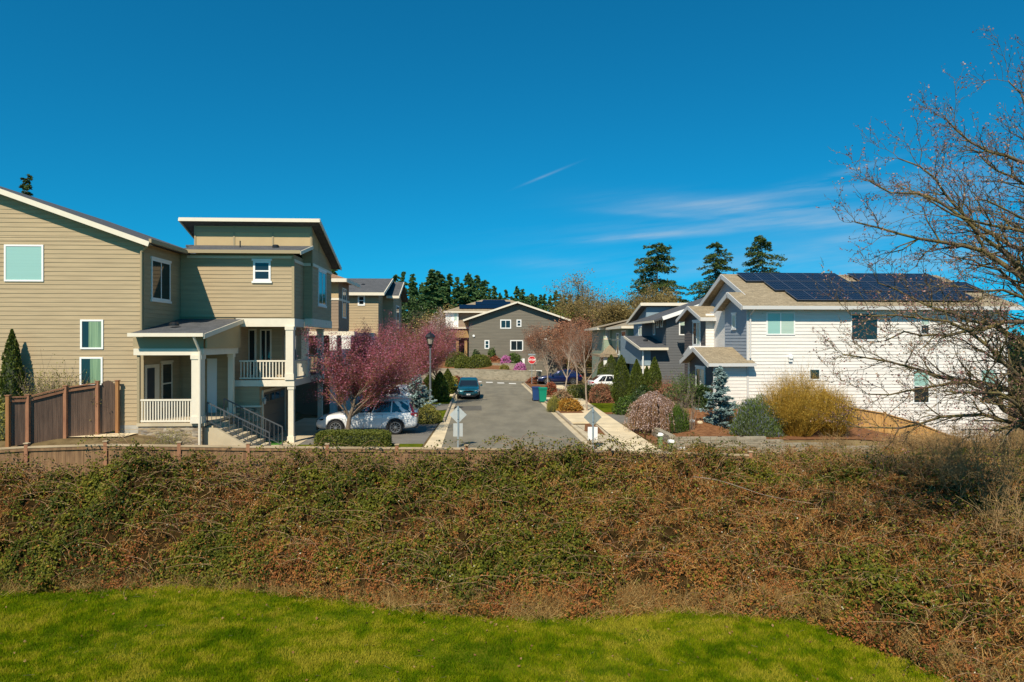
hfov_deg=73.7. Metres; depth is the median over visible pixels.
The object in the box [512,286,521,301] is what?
conifer
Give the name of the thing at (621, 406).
leafy shrub
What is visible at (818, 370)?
window
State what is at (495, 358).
leafy shrub
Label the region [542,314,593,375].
bare tree
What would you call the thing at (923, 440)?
bare shrub
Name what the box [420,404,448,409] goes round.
driveway
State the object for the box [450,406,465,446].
road sign
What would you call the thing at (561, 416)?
kerb
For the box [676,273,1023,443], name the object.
house
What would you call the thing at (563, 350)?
plum tree
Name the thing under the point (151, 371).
door
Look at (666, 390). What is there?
leafy shrub
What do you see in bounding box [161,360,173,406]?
window
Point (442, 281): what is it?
conifer
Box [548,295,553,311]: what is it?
conifer
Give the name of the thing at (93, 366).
window
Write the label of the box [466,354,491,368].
round shrub
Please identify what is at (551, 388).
leafy shrub
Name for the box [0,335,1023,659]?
ground
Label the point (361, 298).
window
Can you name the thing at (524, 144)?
sky
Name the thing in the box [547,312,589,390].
street tree
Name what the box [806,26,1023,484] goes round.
bare tree
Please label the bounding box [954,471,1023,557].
bare shrub
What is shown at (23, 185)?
fir tree
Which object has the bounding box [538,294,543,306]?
conifer
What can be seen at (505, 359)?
azalea shrub
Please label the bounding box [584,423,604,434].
mulch patch
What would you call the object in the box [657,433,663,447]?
marker post
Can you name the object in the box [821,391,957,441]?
cedar fence
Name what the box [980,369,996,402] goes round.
window
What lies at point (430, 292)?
conifer
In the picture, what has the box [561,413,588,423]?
driveway apron
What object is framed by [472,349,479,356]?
leafy shrub
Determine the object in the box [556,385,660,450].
pavement
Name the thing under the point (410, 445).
grass verge
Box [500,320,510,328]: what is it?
window
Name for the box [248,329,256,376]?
balcony door
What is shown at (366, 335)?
plum tree
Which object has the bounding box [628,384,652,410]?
leafy shrub
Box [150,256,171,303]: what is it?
window
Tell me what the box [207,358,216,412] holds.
side door
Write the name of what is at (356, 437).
clipped hedge
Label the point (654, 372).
arborvitae
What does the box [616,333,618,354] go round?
window
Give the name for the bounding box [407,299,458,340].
bare tree
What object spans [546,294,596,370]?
bare tree
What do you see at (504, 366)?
leafy shrub
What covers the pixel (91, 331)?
window
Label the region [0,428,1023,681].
bramble thicket
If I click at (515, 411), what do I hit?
road
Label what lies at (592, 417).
road sign
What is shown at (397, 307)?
window
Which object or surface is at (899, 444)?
bare shrub
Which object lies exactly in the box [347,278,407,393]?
house
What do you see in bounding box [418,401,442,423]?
leafy shrub
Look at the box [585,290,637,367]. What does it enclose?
tree mound
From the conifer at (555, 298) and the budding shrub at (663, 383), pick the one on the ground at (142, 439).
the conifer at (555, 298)
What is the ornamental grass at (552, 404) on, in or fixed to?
on the planting strip at (570, 411)
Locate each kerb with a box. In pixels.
[442,392,455,421]
[523,382,572,425]
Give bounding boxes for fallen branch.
[694,476,806,502]
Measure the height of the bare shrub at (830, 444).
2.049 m
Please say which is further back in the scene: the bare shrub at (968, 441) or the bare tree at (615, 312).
the bare tree at (615, 312)
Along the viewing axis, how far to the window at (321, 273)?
35.27 m
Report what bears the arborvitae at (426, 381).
on the grass verge at (450, 398)
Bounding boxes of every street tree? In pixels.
[522,324,548,376]
[523,323,563,382]
[544,324,592,384]
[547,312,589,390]
[556,314,619,410]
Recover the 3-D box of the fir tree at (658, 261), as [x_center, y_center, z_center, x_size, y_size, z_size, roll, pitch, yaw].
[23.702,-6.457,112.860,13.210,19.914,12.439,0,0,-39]
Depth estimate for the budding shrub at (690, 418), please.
33.72 m
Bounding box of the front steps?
[204,398,282,445]
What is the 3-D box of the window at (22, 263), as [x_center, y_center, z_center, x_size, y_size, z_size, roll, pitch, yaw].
[-19.632,-3.135,27.480,1.524,1.482,0.055,0,0,-3]
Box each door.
[145,364,158,419]
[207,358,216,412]
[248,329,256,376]
[260,329,271,376]
[264,388,284,439]
[284,335,296,375]
[695,365,705,386]
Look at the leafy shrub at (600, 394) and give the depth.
51.04 m
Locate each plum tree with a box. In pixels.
[295,324,435,428]
[310,317,396,395]
[382,310,471,385]
[403,318,461,377]
[418,307,462,346]
[551,324,590,368]
[554,321,591,379]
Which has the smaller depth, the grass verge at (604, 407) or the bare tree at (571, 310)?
the grass verge at (604, 407)
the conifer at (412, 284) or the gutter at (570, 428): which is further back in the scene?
the conifer at (412, 284)
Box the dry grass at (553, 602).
[0,561,1023,681]
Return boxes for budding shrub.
[12,349,100,403]
[141,426,195,444]
[647,375,678,390]
[661,367,701,406]
[677,390,699,430]
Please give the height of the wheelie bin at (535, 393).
1.134 m
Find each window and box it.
[4,244,43,281]
[79,357,102,384]
[80,320,103,348]
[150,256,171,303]
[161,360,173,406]
[252,259,271,282]
[318,268,326,307]
[342,288,345,318]
[358,295,364,305]
[396,305,398,331]
[485,340,488,348]
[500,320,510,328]
[510,340,522,350]
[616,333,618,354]
[638,326,641,335]
[679,322,684,334]
[692,320,700,345]
[731,312,736,329]
[766,312,794,334]
[809,368,820,379]
[850,312,878,340]
[912,369,929,403]
[920,315,929,333]
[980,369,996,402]
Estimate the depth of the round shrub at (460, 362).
86.39 m
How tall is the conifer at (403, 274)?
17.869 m
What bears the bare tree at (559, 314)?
on the ground at (142, 439)
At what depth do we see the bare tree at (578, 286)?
110.96 m
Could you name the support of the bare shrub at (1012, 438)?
on the ground at (142, 439)
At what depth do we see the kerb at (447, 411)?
46.15 m
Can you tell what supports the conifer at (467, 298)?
on the ground at (142, 439)
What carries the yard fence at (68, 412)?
on the ground at (142, 439)
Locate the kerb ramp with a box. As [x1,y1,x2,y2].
[571,425,626,450]
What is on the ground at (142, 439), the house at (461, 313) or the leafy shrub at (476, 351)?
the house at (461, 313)
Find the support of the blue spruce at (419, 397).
on the grass verge at (443, 412)
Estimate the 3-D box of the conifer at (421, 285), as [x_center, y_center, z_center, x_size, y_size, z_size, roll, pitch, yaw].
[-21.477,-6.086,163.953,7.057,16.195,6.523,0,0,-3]
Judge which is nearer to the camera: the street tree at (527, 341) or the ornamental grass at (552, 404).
the ornamental grass at (552, 404)
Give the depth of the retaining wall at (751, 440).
30.86 m
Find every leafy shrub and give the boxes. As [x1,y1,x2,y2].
[0,388,11,440]
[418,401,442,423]
[453,376,458,392]
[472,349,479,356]
[487,347,495,358]
[490,355,499,360]
[500,364,509,369]
[508,353,522,363]
[526,376,544,383]
[545,381,557,394]
[552,389,572,399]
[556,397,583,410]
[587,380,613,402]
[611,392,631,414]
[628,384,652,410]
[656,383,680,400]
[686,382,713,409]
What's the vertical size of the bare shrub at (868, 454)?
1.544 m
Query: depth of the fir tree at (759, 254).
110.03 m
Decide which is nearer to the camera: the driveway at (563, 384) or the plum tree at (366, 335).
the plum tree at (366, 335)
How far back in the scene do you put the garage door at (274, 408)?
33.61 m
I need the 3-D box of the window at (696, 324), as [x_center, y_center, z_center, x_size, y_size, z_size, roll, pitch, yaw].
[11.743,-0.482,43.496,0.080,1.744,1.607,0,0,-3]
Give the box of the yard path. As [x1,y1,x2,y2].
[71,433,135,436]
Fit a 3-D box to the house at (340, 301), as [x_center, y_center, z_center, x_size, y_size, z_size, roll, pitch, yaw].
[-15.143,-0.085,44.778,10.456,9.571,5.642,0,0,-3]
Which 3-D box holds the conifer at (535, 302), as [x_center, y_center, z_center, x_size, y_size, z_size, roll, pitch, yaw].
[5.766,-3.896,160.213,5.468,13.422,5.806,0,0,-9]
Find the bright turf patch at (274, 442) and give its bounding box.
[264,440,284,444]
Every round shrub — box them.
[445,351,465,366]
[454,356,468,368]
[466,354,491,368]
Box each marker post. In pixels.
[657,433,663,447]
[667,439,673,447]
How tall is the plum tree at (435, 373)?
7.020 m
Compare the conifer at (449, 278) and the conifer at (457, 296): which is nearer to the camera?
the conifer at (457, 296)
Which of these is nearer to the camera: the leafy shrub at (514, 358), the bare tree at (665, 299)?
the leafy shrub at (514, 358)
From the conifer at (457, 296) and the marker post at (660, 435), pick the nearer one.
the marker post at (660, 435)
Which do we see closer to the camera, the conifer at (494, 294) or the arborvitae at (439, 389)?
the arborvitae at (439, 389)
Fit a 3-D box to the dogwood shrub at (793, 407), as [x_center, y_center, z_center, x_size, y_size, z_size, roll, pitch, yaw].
[13.704,2.483,32.564,4.507,4.062,4.302,0,0,-44]
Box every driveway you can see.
[299,423,438,444]
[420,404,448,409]
[539,382,568,385]
[607,414,632,423]
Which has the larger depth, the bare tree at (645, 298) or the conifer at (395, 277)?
the conifer at (395, 277)
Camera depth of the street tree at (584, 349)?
44.44 m
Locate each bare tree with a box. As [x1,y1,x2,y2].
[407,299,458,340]
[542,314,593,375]
[544,268,622,334]
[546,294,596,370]
[546,306,591,368]
[584,292,636,325]
[596,282,678,325]
[646,288,686,302]
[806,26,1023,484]
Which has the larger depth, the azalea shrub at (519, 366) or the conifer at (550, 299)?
the conifer at (550, 299)
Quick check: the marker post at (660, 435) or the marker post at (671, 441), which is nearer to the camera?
the marker post at (671, 441)
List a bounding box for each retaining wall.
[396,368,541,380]
[489,363,516,369]
[652,427,907,454]
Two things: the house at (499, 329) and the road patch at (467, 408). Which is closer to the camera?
the road patch at (467, 408)
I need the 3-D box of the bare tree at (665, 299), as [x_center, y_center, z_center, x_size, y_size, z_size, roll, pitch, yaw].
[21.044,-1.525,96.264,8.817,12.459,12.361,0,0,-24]
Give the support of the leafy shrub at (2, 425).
on the ground at (142, 439)
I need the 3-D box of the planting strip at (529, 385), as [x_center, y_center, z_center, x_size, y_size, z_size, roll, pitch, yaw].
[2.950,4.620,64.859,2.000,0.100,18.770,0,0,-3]
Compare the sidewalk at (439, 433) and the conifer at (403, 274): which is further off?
the conifer at (403, 274)
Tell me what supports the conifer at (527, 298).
on the ground at (142, 439)
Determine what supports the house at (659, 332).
on the ground at (142, 439)
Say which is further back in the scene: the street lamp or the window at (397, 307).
the window at (397, 307)
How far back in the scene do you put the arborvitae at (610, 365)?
65.27 m
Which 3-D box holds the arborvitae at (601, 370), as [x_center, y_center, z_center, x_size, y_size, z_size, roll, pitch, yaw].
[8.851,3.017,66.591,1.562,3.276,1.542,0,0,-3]
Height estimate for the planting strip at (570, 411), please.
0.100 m
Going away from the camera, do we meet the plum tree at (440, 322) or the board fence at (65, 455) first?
the board fence at (65, 455)
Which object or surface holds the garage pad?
on the ground at (142, 439)
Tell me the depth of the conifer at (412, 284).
148.69 m
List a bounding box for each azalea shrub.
[500,355,511,362]
[513,362,526,369]
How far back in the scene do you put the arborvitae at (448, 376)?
59.48 m
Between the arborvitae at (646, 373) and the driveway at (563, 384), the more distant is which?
the driveway at (563, 384)
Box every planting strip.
[526,383,551,396]
[547,401,582,412]
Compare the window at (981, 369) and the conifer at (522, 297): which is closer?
the window at (981, 369)
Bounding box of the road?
[409,378,588,456]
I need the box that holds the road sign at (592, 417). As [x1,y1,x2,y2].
[584,408,600,448]
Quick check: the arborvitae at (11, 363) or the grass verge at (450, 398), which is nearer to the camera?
the arborvitae at (11, 363)
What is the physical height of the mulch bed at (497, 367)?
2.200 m
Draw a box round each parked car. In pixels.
[316,396,418,434]
[352,384,411,404]
[455,377,481,398]
[537,369,582,383]
[587,374,613,387]
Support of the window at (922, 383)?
in the house at (745, 331)
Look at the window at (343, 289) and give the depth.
45.33 m
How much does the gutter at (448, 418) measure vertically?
0.100 m
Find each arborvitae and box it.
[0,329,27,410]
[420,374,433,396]
[431,371,450,401]
[443,368,455,393]
[596,357,604,375]
[604,354,615,374]
[611,355,629,401]
[626,359,644,395]
[643,365,649,385]
[647,356,661,392]
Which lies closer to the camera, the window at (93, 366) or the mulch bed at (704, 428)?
the window at (93, 366)
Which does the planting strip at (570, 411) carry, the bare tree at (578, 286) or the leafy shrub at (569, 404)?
the leafy shrub at (569, 404)
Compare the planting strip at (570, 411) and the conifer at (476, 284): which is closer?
the planting strip at (570, 411)
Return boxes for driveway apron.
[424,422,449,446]
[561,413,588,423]
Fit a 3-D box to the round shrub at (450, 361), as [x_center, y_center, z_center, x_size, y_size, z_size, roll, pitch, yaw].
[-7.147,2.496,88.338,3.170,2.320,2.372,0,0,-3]
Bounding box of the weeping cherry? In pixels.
[623,390,674,432]
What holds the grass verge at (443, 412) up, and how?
on the ground at (142, 439)
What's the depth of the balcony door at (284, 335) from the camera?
33.90 m
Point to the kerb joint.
(608, 433)
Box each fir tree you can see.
[18,174,33,195]
[628,242,691,313]
[685,242,737,300]
[741,235,787,272]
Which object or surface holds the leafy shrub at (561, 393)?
on the planting strip at (570, 411)
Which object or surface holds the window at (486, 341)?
in the house at (499, 329)
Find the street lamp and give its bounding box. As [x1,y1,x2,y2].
[425,331,434,401]
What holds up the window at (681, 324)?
in the house at (659, 332)
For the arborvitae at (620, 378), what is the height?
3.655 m
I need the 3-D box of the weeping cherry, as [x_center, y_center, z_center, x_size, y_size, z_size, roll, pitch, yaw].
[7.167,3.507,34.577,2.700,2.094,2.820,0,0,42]
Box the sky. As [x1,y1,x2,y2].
[0,0,1023,334]
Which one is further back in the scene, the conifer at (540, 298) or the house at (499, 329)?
the conifer at (540, 298)
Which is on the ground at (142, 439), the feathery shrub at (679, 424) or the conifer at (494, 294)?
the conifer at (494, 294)
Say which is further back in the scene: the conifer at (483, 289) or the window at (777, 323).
the conifer at (483, 289)
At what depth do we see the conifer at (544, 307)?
172.53 m
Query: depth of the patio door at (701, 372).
38.68 m
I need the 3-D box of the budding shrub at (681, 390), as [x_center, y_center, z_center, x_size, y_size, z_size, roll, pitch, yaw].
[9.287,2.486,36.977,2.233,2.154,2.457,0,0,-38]
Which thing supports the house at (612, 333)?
on the ground at (142, 439)
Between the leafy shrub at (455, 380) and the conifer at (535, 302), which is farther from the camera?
the conifer at (535, 302)
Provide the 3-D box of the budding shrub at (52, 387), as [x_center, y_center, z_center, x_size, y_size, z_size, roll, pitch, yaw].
[-18.134,2.117,27.023,3.941,3.784,1.260,0,0,-3]
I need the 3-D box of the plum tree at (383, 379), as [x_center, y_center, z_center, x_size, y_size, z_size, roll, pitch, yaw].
[-7.538,1.870,33.635,7.432,5.568,6.194,0,0,-3]
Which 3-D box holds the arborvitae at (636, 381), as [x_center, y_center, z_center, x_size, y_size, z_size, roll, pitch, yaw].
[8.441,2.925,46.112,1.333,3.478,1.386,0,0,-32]
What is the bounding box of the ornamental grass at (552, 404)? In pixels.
[545,394,560,411]
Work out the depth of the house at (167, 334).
28.52 m
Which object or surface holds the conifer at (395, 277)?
on the ground at (142, 439)
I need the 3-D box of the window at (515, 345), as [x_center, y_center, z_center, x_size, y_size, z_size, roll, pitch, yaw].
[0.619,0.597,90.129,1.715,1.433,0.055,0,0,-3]
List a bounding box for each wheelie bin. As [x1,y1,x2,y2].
[532,386,539,400]
[538,387,546,401]
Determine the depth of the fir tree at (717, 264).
116.57 m
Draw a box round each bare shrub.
[106,430,132,440]
[794,426,858,458]
[819,439,914,465]
[860,425,946,455]
[871,425,989,458]
[875,423,1011,493]
[916,420,1021,457]
[917,407,1023,513]
[946,405,1023,457]
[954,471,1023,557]
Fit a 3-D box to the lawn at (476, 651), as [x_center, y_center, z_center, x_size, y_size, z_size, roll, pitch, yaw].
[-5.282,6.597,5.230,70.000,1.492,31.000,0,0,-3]
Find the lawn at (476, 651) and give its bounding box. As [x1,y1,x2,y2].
[0,586,951,681]
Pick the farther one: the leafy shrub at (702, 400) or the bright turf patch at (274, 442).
the leafy shrub at (702, 400)
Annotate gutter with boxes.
[445,393,456,421]
[522,384,596,449]
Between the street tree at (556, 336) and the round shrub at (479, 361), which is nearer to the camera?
the street tree at (556, 336)
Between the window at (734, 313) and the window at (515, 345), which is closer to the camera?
the window at (734, 313)
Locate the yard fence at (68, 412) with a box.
[4,380,120,446]
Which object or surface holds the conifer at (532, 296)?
on the ground at (142, 439)
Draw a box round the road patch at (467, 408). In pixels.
[454,406,481,410]
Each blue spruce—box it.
[407,374,440,410]
[695,366,738,427]
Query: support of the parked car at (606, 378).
on the driveway
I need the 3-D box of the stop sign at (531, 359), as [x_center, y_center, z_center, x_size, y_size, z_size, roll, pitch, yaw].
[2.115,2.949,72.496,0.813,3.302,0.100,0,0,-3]
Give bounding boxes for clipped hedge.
[313,429,392,446]
[563,382,612,399]
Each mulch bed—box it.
[403,359,510,369]
[630,408,923,443]
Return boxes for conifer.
[391,274,404,316]
[399,271,407,309]
[406,274,420,311]
[416,269,446,314]
[416,282,426,306]
[429,271,451,316]
[444,273,454,306]
[450,277,463,308]
[459,272,476,304]
[472,275,480,301]
[477,279,491,300]
[491,286,497,299]
[502,289,509,299]
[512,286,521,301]
[518,289,525,302]
[524,296,530,304]
[528,293,534,305]
[533,296,540,308]
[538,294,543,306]
[540,294,549,310]
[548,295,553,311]
[549,290,560,312]
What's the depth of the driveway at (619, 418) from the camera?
40.54 m
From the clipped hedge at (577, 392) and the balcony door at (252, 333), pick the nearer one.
the balcony door at (252, 333)
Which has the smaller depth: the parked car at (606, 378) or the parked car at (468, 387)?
the parked car at (468, 387)
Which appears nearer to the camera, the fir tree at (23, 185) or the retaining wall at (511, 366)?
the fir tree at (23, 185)
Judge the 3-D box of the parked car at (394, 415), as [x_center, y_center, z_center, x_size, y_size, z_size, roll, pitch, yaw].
[-7.331,3.790,34.964,5.086,1.780,2.360,0,0,-5]
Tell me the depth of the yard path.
26.75 m
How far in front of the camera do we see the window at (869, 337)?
37.01 m
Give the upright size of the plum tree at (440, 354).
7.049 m
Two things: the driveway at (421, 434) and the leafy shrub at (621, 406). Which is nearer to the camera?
the driveway at (421, 434)
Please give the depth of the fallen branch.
20.74 m
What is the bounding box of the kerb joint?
[578,424,628,450]
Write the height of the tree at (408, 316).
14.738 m
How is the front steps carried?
on the ground at (142, 439)
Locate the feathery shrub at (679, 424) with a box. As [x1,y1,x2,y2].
[662,403,690,433]
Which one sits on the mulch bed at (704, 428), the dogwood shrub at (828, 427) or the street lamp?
the dogwood shrub at (828, 427)
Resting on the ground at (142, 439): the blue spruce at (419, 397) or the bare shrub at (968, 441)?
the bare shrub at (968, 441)
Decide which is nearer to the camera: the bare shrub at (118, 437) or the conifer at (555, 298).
the bare shrub at (118, 437)
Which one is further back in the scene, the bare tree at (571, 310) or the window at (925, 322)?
the bare tree at (571, 310)
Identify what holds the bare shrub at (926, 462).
on the ground at (142, 439)
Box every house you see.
[0,186,341,444]
[295,274,359,414]
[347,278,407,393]
[443,300,515,356]
[463,302,570,375]
[585,319,633,378]
[621,298,702,384]
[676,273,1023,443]
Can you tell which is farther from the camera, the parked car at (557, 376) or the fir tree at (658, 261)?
the fir tree at (658, 261)
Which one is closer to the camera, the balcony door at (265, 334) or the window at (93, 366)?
the window at (93, 366)
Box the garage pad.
[264,418,324,445]
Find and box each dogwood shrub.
[752,355,845,436]
[807,383,863,436]
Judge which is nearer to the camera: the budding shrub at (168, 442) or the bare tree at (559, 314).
the budding shrub at (168, 442)
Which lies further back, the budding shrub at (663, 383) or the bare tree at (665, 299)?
the bare tree at (665, 299)
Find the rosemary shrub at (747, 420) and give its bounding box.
[724,387,789,437]
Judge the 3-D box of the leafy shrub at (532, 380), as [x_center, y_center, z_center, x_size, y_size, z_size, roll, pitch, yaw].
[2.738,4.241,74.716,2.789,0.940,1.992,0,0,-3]
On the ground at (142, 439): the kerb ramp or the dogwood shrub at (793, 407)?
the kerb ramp
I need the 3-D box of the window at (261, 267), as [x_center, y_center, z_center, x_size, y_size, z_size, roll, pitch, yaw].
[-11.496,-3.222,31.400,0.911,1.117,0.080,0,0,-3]
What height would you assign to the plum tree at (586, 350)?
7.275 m
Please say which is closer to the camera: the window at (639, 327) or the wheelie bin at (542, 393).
the wheelie bin at (542, 393)
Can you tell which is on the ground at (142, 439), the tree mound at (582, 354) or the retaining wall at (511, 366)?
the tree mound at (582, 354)
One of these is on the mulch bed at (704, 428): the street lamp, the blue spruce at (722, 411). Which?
the blue spruce at (722, 411)
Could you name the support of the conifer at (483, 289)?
on the ground at (142, 439)
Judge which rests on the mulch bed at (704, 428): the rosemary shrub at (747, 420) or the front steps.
the rosemary shrub at (747, 420)
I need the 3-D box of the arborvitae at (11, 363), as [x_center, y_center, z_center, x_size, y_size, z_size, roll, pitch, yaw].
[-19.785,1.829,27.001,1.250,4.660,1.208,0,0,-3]
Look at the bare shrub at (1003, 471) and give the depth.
20.18 m
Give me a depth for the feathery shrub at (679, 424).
33.64 m
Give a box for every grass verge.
[297,444,422,455]
[424,396,452,403]
[436,410,446,422]
[590,403,614,411]
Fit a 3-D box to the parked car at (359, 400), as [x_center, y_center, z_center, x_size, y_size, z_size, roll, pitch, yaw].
[-8.618,3.813,47.213,4.765,1.635,2.250,0,0,-3]
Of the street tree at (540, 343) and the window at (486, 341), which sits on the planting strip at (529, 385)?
the street tree at (540, 343)
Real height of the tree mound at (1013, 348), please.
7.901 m
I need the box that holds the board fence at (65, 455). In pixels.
[0,440,752,482]
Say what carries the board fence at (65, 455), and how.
on the ground at (142, 439)
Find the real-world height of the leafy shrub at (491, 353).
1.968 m
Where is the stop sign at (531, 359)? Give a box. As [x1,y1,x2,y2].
[528,354,535,363]
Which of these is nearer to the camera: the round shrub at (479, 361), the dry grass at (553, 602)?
the dry grass at (553, 602)
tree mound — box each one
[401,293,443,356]
[567,296,621,366]
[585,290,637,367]
[1008,328,1023,390]

